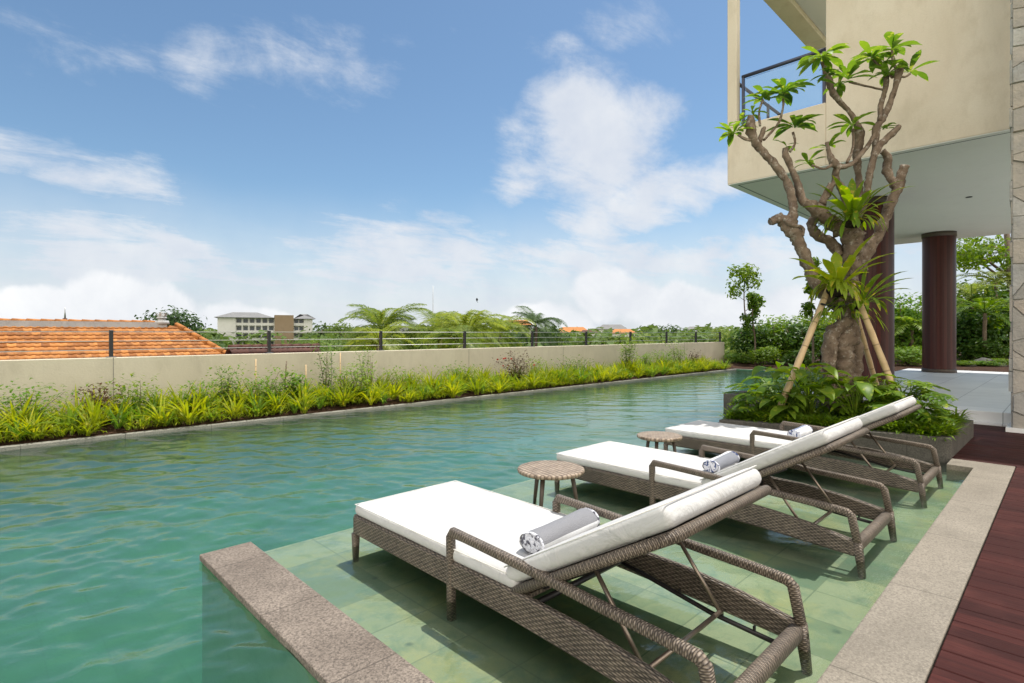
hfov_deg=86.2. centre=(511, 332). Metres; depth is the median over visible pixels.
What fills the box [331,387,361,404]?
spiky plant
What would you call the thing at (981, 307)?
garden palm
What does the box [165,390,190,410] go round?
spiky plant
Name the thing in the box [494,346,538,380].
shrub
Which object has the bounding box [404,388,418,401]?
spiky plant
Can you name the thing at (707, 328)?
wood
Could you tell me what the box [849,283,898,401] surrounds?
bamboo prop
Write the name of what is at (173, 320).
tree
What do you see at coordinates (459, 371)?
shrub
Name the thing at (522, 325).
distant house
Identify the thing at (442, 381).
spiky plant
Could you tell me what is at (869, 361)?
bamboo prop
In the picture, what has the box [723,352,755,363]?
garden bush
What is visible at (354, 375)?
shrub
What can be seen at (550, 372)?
spiky plant
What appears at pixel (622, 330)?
distant house
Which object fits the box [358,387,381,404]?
spiky plant
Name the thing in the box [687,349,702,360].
shrub
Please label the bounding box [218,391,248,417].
spiky plant
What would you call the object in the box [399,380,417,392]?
spiky plant
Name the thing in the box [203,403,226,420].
spiky plant
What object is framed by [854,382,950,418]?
leafy plant
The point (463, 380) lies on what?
spiky plant
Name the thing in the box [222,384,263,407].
spiky plant
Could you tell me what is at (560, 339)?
tree
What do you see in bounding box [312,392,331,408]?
spiky plant
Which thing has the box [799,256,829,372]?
slender tree
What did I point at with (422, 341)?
tree
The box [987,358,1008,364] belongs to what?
garden bush
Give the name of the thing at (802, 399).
leafy plant
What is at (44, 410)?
spiky plant
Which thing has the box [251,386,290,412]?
spiky plant
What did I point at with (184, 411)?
spiky plant
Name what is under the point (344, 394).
spiky plant
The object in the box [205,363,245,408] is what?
shrub
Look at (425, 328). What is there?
coconut palm
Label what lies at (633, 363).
spiky plant
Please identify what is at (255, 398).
spiky plant
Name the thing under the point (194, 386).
shrub
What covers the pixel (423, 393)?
spiky plant
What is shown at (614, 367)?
spiky plant
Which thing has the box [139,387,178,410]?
spiky plant
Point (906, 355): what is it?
garden bush
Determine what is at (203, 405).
spiky plant
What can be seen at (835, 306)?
rope tie
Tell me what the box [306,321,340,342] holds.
tree
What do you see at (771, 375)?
leafy plant
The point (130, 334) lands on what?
tiled house
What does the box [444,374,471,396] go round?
spiky plant
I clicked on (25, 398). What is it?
shrub
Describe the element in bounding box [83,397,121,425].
spiky plant
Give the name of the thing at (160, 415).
spiky plant
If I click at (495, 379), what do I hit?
spiky plant
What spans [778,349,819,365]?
garden bush
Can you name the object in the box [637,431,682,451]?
side table
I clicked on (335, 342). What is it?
tree
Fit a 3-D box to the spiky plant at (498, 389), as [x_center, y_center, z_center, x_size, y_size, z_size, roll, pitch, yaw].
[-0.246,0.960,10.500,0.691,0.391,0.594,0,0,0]
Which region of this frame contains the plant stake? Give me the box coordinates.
[255,359,256,393]
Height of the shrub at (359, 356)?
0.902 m
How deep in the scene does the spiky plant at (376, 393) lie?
8.78 m
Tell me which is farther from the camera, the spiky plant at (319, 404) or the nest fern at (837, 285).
the spiky plant at (319, 404)
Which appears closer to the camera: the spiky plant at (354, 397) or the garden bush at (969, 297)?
the spiky plant at (354, 397)
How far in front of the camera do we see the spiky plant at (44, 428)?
5.94 m
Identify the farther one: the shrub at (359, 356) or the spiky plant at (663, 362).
the spiky plant at (663, 362)
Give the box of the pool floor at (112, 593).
[0,369,812,682]
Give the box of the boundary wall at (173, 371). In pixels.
[0,342,723,415]
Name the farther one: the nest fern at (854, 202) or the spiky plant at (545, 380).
the spiky plant at (545, 380)
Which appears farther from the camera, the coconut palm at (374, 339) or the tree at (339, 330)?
the tree at (339, 330)
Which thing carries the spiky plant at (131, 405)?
on the soil bed
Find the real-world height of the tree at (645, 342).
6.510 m
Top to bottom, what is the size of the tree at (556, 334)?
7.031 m
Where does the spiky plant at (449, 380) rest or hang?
on the soil bed
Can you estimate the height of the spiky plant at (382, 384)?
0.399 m
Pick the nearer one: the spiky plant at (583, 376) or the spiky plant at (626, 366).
the spiky plant at (583, 376)
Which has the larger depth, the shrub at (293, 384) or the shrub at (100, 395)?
the shrub at (293, 384)
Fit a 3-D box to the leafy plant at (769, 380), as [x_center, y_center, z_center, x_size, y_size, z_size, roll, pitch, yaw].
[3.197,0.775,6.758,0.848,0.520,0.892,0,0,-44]
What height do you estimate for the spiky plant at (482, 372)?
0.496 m
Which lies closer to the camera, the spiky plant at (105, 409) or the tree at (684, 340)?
the spiky plant at (105, 409)
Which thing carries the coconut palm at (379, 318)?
on the terrain
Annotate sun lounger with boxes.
[351,465,812,682]
[554,416,896,578]
[663,395,942,507]
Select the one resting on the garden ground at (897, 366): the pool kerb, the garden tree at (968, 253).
the garden tree at (968, 253)
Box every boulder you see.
[961,361,976,366]
[973,358,996,365]
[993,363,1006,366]
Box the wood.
[190,322,958,361]
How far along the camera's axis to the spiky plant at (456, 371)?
10.72 m
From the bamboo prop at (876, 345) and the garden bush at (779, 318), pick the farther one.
the garden bush at (779, 318)
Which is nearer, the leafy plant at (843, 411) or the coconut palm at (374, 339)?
the leafy plant at (843, 411)
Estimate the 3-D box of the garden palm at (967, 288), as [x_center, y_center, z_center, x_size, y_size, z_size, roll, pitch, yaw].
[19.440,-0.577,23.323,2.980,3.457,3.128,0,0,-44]
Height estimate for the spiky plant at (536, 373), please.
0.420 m
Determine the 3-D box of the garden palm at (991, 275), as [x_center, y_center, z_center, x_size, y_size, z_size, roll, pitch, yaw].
[21.146,-1.019,24.023,3.187,4.342,3.841,0,0,6]
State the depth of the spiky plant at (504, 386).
10.70 m
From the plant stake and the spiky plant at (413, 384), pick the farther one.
the spiky plant at (413, 384)
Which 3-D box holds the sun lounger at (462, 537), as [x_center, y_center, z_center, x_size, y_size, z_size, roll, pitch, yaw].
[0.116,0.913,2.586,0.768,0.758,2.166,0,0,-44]
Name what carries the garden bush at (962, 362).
on the garden ground at (897, 366)
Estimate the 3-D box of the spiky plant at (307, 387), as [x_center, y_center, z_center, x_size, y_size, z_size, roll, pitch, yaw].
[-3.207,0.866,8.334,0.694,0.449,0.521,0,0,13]
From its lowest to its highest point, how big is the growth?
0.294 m
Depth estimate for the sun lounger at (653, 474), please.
3.48 m
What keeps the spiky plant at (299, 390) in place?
on the soil bed
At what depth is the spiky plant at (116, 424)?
6.46 m
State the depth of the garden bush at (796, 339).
19.64 m
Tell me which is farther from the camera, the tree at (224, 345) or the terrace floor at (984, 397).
the tree at (224, 345)
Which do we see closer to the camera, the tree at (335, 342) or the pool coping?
the pool coping
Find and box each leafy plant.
[722,379,801,422]
[730,374,813,408]
[737,361,845,409]
[752,372,786,393]
[753,391,816,418]
[761,366,851,419]
[761,368,824,405]
[794,373,900,431]
[805,368,822,392]
[817,372,907,408]
[831,378,937,416]
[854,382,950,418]
[861,379,956,420]
[863,385,956,430]
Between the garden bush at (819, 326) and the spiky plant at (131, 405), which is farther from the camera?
the garden bush at (819, 326)
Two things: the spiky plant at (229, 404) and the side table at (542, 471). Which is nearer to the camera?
the side table at (542, 471)
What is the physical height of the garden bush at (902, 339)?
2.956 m
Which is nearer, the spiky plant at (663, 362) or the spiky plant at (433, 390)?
the spiky plant at (433, 390)
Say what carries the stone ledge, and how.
on the pool floor at (112, 593)
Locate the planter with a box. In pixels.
[719,391,973,472]
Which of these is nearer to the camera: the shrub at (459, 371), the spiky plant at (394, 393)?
the spiky plant at (394, 393)
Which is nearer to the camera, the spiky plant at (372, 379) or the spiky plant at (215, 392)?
the spiky plant at (215, 392)
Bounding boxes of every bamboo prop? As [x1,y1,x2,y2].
[777,284,828,404]
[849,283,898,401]
[859,318,878,384]
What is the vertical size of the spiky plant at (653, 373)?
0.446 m
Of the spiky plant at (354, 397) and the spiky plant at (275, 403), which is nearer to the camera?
the spiky plant at (275, 403)
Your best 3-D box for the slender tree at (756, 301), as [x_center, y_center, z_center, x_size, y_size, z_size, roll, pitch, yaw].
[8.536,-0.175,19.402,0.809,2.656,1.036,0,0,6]
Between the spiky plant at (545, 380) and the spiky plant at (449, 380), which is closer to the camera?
the spiky plant at (449, 380)
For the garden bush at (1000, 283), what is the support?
on the garden ground at (897, 366)
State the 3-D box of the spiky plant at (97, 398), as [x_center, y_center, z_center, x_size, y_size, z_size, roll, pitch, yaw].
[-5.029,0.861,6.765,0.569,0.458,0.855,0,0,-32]
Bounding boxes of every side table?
[517,460,584,509]
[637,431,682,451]
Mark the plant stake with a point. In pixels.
(255, 372)
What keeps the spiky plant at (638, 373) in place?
on the soil bed
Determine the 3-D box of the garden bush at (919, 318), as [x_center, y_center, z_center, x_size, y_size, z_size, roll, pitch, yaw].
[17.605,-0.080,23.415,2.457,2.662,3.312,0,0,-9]
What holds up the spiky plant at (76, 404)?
on the soil bed
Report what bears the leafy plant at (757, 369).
on the planter
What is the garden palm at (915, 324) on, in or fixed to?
on the garden ground at (897, 366)
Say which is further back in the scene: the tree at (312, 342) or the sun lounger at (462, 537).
the tree at (312, 342)
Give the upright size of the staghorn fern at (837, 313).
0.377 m
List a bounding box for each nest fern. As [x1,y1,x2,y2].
[791,234,892,308]
[803,175,912,237]
[828,268,909,316]
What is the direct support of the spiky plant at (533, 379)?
on the soil bed
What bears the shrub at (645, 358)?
on the soil bed
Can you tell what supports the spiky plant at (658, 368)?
on the soil bed
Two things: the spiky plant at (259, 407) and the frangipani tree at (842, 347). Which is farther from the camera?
the spiky plant at (259, 407)
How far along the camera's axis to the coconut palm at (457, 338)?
17.39 m
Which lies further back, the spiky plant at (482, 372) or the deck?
the spiky plant at (482, 372)
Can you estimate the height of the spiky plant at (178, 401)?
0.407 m
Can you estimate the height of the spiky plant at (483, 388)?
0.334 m
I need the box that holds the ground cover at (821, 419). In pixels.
[717,400,972,440]
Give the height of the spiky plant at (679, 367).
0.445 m
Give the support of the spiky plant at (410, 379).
on the soil bed
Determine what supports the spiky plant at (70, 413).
on the soil bed
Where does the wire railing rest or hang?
on the boundary wall at (173, 371)
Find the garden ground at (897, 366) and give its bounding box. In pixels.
[732,354,1008,371]
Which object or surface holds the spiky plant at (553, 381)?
on the soil bed
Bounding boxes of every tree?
[134,305,211,335]
[198,329,215,343]
[205,332,227,349]
[288,337,325,350]
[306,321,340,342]
[320,333,345,351]
[322,336,365,351]
[324,320,357,338]
[414,324,436,348]
[539,326,570,345]
[553,329,576,345]
[560,333,609,345]
[606,331,677,344]
[638,324,662,334]
[658,324,688,333]
[668,330,707,342]
[707,327,742,360]
[715,31,937,413]
[725,263,765,353]
[739,291,765,364]
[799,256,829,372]
[956,234,1010,357]
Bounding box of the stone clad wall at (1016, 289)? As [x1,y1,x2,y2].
[1006,0,1023,433]
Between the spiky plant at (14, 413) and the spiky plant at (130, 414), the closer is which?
the spiky plant at (14, 413)
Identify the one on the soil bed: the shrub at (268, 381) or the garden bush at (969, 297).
the shrub at (268, 381)
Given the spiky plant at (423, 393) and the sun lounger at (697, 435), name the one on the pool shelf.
the sun lounger at (697, 435)
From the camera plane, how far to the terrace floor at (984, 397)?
9.26 m
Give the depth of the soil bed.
7.90 m
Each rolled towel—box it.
[519,508,599,554]
[702,451,739,472]
[787,425,812,437]
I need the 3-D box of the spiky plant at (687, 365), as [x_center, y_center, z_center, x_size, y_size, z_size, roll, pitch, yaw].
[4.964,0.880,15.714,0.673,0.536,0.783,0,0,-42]
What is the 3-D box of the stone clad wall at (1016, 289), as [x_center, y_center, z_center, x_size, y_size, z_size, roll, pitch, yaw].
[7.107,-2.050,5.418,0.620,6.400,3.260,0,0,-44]
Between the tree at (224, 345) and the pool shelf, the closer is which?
the pool shelf
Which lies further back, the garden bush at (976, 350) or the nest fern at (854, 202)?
the garden bush at (976, 350)
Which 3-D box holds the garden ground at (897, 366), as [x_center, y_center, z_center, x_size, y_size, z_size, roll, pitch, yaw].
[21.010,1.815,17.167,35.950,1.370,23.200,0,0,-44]
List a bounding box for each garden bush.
[722,320,775,362]
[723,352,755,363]
[742,346,780,365]
[748,320,797,363]
[756,314,823,359]
[775,316,823,363]
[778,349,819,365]
[793,312,835,362]
[894,289,921,361]
[894,304,958,356]
[894,346,921,365]
[956,279,1009,355]
[956,285,1010,360]
[956,301,1009,360]
[956,339,1009,361]
[956,360,978,365]
[959,272,1009,314]
[965,360,1006,365]
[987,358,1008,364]
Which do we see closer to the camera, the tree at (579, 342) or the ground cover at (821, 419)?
the ground cover at (821, 419)
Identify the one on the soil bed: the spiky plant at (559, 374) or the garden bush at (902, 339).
the spiky plant at (559, 374)
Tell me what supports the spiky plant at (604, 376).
on the soil bed
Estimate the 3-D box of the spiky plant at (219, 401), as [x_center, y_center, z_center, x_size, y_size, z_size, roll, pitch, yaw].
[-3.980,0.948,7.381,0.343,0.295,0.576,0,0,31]
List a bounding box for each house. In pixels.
[0,312,225,359]
[504,320,530,333]
[559,327,586,338]
[597,324,626,334]
[612,329,634,336]
[727,0,1011,386]
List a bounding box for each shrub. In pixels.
[0,377,81,427]
[71,382,122,416]
[86,373,183,414]
[172,378,217,415]
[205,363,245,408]
[227,364,293,407]
[278,370,313,400]
[311,339,335,395]
[323,362,375,402]
[353,345,375,391]
[374,365,435,392]
[432,360,482,383]
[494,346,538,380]
[525,355,553,372]
[551,354,599,371]
[616,335,637,365]
[637,353,653,365]
[648,349,679,365]
[665,342,687,363]
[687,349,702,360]
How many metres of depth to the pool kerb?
7.12 m
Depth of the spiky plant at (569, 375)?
12.16 m
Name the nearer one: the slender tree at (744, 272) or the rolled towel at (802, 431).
the rolled towel at (802, 431)
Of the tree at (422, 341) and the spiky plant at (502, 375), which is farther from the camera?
the tree at (422, 341)
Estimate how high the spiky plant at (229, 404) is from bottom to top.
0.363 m
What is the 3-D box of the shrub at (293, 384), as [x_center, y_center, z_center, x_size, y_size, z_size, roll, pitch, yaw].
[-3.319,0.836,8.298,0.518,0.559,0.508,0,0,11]
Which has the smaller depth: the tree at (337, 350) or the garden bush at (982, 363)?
the garden bush at (982, 363)
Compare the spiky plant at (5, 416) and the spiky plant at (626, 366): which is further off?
the spiky plant at (626, 366)
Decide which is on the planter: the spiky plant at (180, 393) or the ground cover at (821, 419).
the ground cover at (821, 419)
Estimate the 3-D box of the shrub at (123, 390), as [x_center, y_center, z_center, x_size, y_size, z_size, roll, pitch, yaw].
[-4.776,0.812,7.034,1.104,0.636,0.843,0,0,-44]
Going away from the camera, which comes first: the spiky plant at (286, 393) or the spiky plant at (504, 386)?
the spiky plant at (286, 393)
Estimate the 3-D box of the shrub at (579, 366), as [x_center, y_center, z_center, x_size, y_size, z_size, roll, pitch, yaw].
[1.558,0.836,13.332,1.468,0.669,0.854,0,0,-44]
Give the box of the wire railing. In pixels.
[0,330,720,357]
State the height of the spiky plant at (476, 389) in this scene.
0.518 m
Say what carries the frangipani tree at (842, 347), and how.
on the planter
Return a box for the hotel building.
[215,312,314,344]
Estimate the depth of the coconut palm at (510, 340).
27.60 m
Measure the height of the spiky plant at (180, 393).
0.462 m
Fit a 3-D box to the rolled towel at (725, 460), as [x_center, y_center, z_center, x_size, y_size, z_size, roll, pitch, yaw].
[1.494,0.920,3.909,0.132,0.093,0.409,0,0,42]
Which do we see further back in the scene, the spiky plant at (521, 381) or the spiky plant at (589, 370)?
the spiky plant at (589, 370)
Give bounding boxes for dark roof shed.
[225,343,320,353]
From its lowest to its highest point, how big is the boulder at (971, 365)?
0.296 m
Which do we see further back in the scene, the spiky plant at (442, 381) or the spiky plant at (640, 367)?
the spiky plant at (640, 367)
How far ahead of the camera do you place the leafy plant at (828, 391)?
5.96 m
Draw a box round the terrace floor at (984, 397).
[803,368,1010,426]
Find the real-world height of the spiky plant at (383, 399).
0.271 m
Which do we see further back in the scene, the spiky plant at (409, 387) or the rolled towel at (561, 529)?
the spiky plant at (409, 387)
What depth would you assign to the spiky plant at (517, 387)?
10.89 m
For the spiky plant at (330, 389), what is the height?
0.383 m
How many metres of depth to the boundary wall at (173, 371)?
8.75 m
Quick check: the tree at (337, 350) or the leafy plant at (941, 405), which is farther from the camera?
the tree at (337, 350)
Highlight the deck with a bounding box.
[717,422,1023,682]
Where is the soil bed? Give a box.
[0,361,765,445]
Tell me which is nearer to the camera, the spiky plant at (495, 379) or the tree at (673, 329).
the spiky plant at (495, 379)
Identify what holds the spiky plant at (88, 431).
on the soil bed
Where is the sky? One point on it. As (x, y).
(565, 160)
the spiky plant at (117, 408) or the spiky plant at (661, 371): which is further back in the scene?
the spiky plant at (661, 371)
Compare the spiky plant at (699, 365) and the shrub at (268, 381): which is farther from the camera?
the spiky plant at (699, 365)
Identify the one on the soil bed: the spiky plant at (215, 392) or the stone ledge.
the spiky plant at (215, 392)
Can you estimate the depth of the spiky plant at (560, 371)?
12.35 m
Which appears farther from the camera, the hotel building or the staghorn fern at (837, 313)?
the hotel building
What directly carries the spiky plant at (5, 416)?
on the soil bed
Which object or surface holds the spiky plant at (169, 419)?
on the soil bed
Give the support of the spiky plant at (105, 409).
on the soil bed
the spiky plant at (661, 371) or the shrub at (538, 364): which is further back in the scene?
the spiky plant at (661, 371)
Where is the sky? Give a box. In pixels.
[0,0,1010,330]
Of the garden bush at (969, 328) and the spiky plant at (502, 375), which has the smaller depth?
the spiky plant at (502, 375)
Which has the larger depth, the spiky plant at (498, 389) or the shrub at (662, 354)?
the shrub at (662, 354)
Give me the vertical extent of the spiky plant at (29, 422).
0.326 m
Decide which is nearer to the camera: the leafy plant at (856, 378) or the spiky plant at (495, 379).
the leafy plant at (856, 378)
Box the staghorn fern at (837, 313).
[812,301,888,331]
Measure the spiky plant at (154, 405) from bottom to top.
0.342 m
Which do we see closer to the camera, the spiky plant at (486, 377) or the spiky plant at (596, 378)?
the spiky plant at (486, 377)
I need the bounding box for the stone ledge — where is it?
[199,542,434,682]
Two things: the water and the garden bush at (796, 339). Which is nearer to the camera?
the water
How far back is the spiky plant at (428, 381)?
9.94 m
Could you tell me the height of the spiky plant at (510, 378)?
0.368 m
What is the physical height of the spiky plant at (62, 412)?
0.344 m
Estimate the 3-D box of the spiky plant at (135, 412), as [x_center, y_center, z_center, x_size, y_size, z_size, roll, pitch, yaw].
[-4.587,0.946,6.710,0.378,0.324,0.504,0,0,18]
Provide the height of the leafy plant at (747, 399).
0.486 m
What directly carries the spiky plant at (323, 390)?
on the soil bed
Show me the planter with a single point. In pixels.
(948, 450)
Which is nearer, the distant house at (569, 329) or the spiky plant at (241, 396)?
the spiky plant at (241, 396)
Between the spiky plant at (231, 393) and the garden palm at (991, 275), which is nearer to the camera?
the spiky plant at (231, 393)
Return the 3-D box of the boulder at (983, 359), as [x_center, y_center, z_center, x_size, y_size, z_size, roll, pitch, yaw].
[16.710,1.089,19.299,0.674,0.444,0.700,0,0,-44]
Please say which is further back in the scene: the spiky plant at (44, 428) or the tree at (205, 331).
the tree at (205, 331)
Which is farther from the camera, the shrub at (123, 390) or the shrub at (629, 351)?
the shrub at (629, 351)
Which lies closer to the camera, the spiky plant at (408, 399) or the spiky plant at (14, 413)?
the spiky plant at (14, 413)
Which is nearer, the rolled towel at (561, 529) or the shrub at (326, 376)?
the rolled towel at (561, 529)
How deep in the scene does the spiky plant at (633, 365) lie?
14.31 m
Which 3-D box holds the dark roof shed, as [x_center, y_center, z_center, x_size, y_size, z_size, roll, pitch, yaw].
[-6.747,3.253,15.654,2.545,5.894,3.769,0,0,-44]
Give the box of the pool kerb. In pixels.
[0,369,811,480]
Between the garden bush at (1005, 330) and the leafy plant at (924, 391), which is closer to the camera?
the leafy plant at (924, 391)
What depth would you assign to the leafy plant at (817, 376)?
7.82 m
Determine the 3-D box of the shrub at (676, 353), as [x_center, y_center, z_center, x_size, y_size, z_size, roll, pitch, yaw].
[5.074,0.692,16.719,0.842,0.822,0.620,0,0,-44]
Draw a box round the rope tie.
[820,301,863,307]
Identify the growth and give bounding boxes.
[0,362,730,442]
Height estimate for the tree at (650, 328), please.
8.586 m
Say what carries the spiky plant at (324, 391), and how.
on the soil bed
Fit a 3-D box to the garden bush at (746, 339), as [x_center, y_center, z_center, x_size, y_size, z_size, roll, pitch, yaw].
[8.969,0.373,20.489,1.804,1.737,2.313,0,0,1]
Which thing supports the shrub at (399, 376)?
on the soil bed
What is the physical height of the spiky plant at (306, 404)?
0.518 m
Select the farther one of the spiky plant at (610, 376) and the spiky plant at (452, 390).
the spiky plant at (610, 376)
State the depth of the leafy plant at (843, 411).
5.84 m
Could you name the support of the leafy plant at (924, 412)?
on the planter
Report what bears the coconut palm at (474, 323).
on the terrain
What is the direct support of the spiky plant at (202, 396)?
on the soil bed
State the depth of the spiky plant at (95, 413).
6.24 m
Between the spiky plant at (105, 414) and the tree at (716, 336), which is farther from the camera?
the tree at (716, 336)
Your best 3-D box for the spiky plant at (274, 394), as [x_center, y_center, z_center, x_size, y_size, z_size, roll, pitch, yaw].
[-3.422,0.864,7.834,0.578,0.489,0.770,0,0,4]
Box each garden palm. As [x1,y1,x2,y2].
[894,316,921,362]
[956,262,1010,356]
[956,279,1009,309]
[956,297,1010,357]
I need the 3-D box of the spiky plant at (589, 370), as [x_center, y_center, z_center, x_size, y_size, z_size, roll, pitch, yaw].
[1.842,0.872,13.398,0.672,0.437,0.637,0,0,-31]
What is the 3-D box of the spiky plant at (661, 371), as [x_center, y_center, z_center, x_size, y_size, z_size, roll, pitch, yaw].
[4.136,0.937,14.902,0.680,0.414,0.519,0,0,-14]
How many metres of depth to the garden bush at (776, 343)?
19.95 m
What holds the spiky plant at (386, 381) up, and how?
on the soil bed
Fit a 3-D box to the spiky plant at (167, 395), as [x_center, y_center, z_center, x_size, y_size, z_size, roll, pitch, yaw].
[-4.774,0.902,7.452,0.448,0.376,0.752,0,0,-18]
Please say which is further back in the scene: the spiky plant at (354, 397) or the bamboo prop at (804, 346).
the spiky plant at (354, 397)
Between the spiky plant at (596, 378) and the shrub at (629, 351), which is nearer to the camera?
the spiky plant at (596, 378)
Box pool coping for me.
[817,458,1015,682]
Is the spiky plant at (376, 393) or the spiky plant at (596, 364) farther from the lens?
the spiky plant at (596, 364)
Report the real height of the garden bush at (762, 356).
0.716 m
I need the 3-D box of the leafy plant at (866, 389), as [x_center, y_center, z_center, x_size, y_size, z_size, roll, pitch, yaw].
[3.668,0.736,5.870,0.887,0.599,0.983,0,0,-44]
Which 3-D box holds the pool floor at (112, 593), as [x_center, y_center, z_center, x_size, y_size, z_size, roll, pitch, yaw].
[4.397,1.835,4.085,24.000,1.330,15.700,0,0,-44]
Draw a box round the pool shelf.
[265,444,962,682]
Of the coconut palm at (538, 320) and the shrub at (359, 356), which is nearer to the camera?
the shrub at (359, 356)
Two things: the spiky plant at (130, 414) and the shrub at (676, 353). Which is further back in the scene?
the shrub at (676, 353)
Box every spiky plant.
[0,392,51,427]
[0,396,60,423]
[0,398,22,433]
[0,415,42,440]
[1,406,58,435]
[20,415,62,438]
[36,397,102,430]
[40,397,77,419]
[46,383,109,417]
[59,390,122,430]
[80,415,111,435]
[83,386,125,413]
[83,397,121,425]
[88,398,123,423]
[97,397,143,428]
[101,392,145,421]
[111,393,141,417]
[118,407,145,424]
[120,399,157,422]
[131,393,172,417]
[132,394,180,425]
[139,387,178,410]
[144,387,184,405]
[154,387,207,412]
[156,405,180,425]
[162,386,216,424]
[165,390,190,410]
[166,380,197,400]
[172,380,221,414]
[183,384,223,406]
[197,385,233,402]
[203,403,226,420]
[210,394,229,411]
[212,381,259,399]
[215,388,257,409]
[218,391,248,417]
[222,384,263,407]
[232,384,273,416]
[241,387,270,406]
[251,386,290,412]
[253,379,294,404]
[259,386,301,405]
[280,380,328,413]
[281,396,301,413]
[286,378,317,399]
[287,380,318,402]
[302,380,319,394]
[308,380,339,398]
[309,383,348,404]
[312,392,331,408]
[317,384,333,401]
[320,371,367,406]
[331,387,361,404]
[341,378,369,401]
[355,369,383,389]
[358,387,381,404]
[366,382,391,402]
[369,368,397,389]
[373,375,390,391]
[373,377,417,399]
[379,388,393,403]
[397,377,426,389]
[398,387,417,401]
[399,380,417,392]
[402,374,422,383]
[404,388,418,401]
[410,366,449,389]
[415,374,447,396]
[416,383,429,398]
[426,373,452,391]
[430,377,470,397]
[432,371,464,389]
[443,367,467,384]
[444,370,469,385]
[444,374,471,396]
[445,367,479,388]
[463,371,489,394]
[473,363,496,382]
[474,364,501,383]
[475,379,495,393]
[484,371,502,383]
[485,374,511,392]
[488,368,511,383]
[494,377,515,391]
[503,371,517,383]
[508,378,525,390]
[513,375,528,388]
[518,369,547,387]
[527,364,544,378]
[536,374,556,385]
[539,362,560,380]
[549,373,559,386]
[551,360,575,374]
[552,368,571,381]
[553,370,563,382]
[562,363,583,381]
[571,366,592,382]
[579,360,594,376]
[588,368,608,381]
[589,362,609,373]
[596,366,612,381]
[603,361,623,374]
[603,368,621,380]
[615,360,637,370]
[626,358,637,371]
[627,358,638,369]
[630,368,648,377]
[634,360,648,372]
[644,362,662,376]
[650,362,665,374]
[650,363,676,374]
[656,358,669,368]
[669,362,685,369]
[678,355,698,372]
[693,360,709,369]
[695,358,716,370]
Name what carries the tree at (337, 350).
on the terrain
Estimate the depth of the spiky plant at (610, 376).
13.05 m
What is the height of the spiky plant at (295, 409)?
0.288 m
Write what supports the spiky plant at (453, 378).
on the soil bed
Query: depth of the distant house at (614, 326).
188.04 m
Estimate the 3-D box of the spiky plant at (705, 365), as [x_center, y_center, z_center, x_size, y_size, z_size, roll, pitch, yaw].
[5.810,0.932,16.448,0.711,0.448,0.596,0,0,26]
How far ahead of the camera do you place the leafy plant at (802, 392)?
6.94 m
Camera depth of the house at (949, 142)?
8.40 m
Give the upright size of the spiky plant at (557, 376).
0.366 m
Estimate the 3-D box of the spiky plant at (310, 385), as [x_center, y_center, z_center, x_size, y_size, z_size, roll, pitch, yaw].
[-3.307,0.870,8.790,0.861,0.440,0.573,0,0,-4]
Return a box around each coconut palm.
[338,303,427,350]
[343,321,415,350]
[396,309,478,349]
[419,309,512,348]
[425,325,487,348]
[471,315,535,347]
[510,306,567,346]
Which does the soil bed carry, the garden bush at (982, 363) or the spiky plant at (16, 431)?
the spiky plant at (16, 431)

